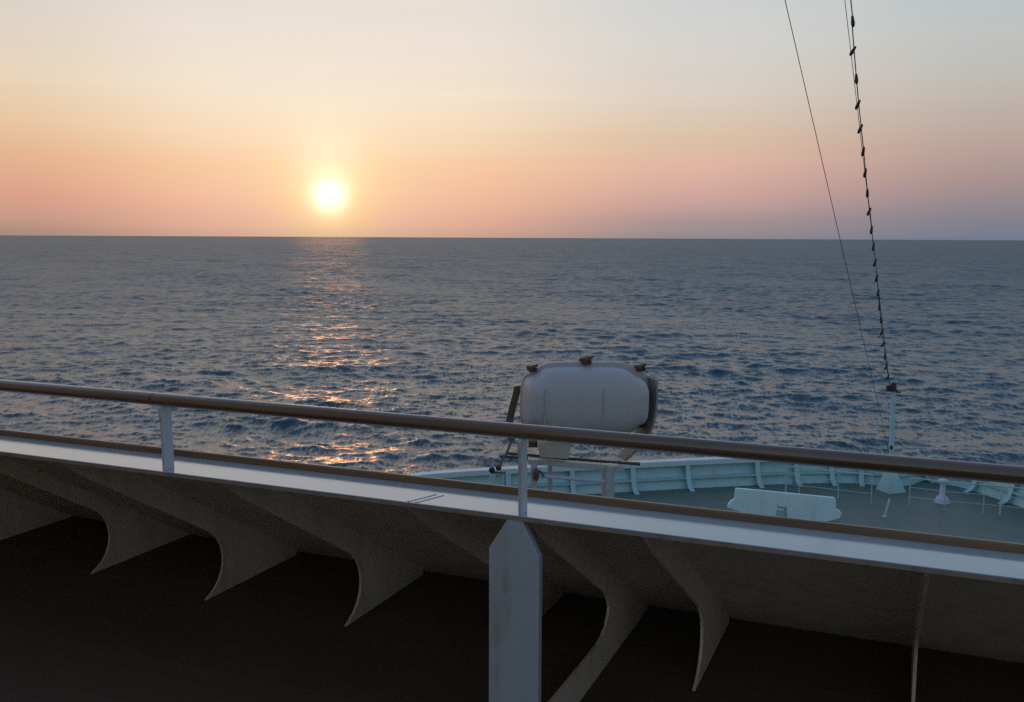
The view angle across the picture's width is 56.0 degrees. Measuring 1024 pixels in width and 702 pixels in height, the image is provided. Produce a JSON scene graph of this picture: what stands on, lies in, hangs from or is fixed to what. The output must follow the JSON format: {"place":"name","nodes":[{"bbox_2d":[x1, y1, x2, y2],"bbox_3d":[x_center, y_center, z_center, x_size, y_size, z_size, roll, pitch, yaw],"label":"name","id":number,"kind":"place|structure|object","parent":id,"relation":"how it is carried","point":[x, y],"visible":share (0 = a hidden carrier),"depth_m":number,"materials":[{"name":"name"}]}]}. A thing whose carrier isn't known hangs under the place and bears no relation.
{"place":"outdoors","nodes":[
{"label":"outdoors","id":0,"kind":"place"},
{"bbox_2d":[0,235,1023,473],"bbox_3d":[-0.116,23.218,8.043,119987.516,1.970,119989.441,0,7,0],"label":"sea","id":1,"kind":"structure","parent":0,"point":[758,341],"depth_m":236.59,"materials":[{"name":"blue liquid"}]},
{"bbox_2d":[0,516,1023,701],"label":"deck","id":2,"kind":"structure","parent":0,"point":[153,625],"depth_m":4.15,"materials":[{"name":"brown wood"}]},
{"bbox_2d":[0,429,1023,701],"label":"bulwark","id":3,"kind":"object","parent":2,"relation":"on","point":[626,559],"visible":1,"depth_m":3.62,"materials":[{"name":"white paint"}]},
{"bbox_2d":[0,379,1023,514],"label":"handrail","id":4,"kind":"object","parent":3,"relation":"on","point":[931,467],"visible":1,"depth_m":2.92,"materials":[{"name":"brown wood"}]},
{"bbox_2d":[0,0,1023,239],"label":"sky","id":5,"kind":"structure","parent":0,"point":[656,119],"materials":[{"name":"orange"}]},
{"bbox_2d":[585,480,1023,543],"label":"forecastle deck","id":6,"kind":"structure","parent":0,"point":[955,518],"depth_m":27.96,"materials":[{"name":"green paint"}]},
{"bbox_2d":[407,457,1023,507],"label":"bow bulwark","id":7,"kind":"object","parent":6,"relation":"on","point":[690,474],"visible":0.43,"depth_m":29.79,"materials":[{"name":"paint"}]},
{"bbox_2d":[727,488,841,521],"bbox_3d":[7.560,4.223,26.867,3.064,0.846,0.650,1,7,9],"label":"deck shield","id":8,"kind":"object","parent":6,"relation":"on","point":[799,506],"visible":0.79,"depth_m":26.54,"materials":[{"name":"paint"}]},
{"bbox_2d":[785,465,872,502],"bbox_3d":[9.444,3.971,28.793,2.499,0.860,0.059,4,7,26],"label":"guard rail","id":9,"kind":"object","parent":6,"relation":"on","point":[799,485],"visible":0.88,"depth_m":28.79,"materials":[{"name":"white metal"}]},
{"bbox_2d":[876,382,905,493],"bbox_3d":[11.689,2.697,29.512,0.920,3.517,0.920,0,7,0],"label":"foremast","id":10,"kind":"object","parent":6,"relation":"on","point":[889,483],"visible":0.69,"depth_m":29.44,"materials":[{"name":"white metal"}]},
{"bbox_2d":[785,0,888,450],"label":"forestay wire","id":11,"kind":"object","parent":10,"relation":"attached to","point":[831,201],"visible":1,"depth_m":19.28,"materials":[{"name":"grey metal"}]},
{"bbox_2d":[844,0,889,384],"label":"festoon light string","id":12,"kind":"object","parent":10,"relation":"attached to","point":[852,51],"visible":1,"depth_m":20.29,"materials":[{"name":"metal"}]},
{"bbox_2d":[934,478,949,504],"bbox_3d":[12.680,4.114,28.353,0.458,0.710,0.458,0,7,0],"label":"mushroom vent","id":13,"kind":"object","parent":6,"relation":"on","point":[940,496],"visible":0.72,"depth_m":28.27,"materials":[{"name":"metal"}]},
{"bbox_2d":[909,477,1023,515],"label":"guard rail","id":14,"kind":"object","parent":6,"relation":"on","point":[1001,496],"visible":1,"depth_m":27.23,"materials":[{"name":"white metal"}]},
{"bbox_2d":[882,499,890,517],"bbox_3d":[10.444,4.376,26.852,0.203,0.532,0.116,0,7,0],"label":"short post","id":15,"kind":"object","parent":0,"point":[886,510],"visible":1,"depth_m":26.83,"materials":[{"name":"metal"}]},
{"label":"lower terrace deck","id":16,"kind":"structure","parent":0,"visible":0},
{"bbox_2d":[489,464,505,484],"bbox_3d":[-0.151,1.699,9.694,0.168,1.148,0.124,0,7,0],"label":"lashing post","id":17,"kind":"object","parent":16,"relation":"on","point":[494,472],"visible":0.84,"depth_m":9.59,"materials":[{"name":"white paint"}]},
{"bbox_2d":[500,376,658,497],"bbox_3d":[0.675,1.252,9.978,1.606,1.978,0.635,0,7,0],"label":"raft cradle","id":18,"kind":"object","parent":16,"relation":"on","point":[554,454],"visible":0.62,"depth_m":9.75,"materials":[{"name":"metal"}]},
{"bbox_2d":[520,356,650,432],"bbox_3d":[0.777,0.471,9.821,1.421,0.853,0.738,-1,7,-13],"label":"life raft canister","id":19,"kind":"object","parent":18,"relation":"on","point":[586,393],"visible":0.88,"depth_m":9.51,"materials":[{"name":"white plastic"}]},
{"bbox_2d":[499,386,520,467],"bbox_3d":[-0.024,0.762,9.696,0.106,0.787,0.396,3,7,21],"label":"lashing strap","id":20,"kind":"object","parent":19,"relation":"hanging from","point":[513,405],"visible":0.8,"depth_m":9.77,"materials":[{"name":"black fabric"}]}
]}

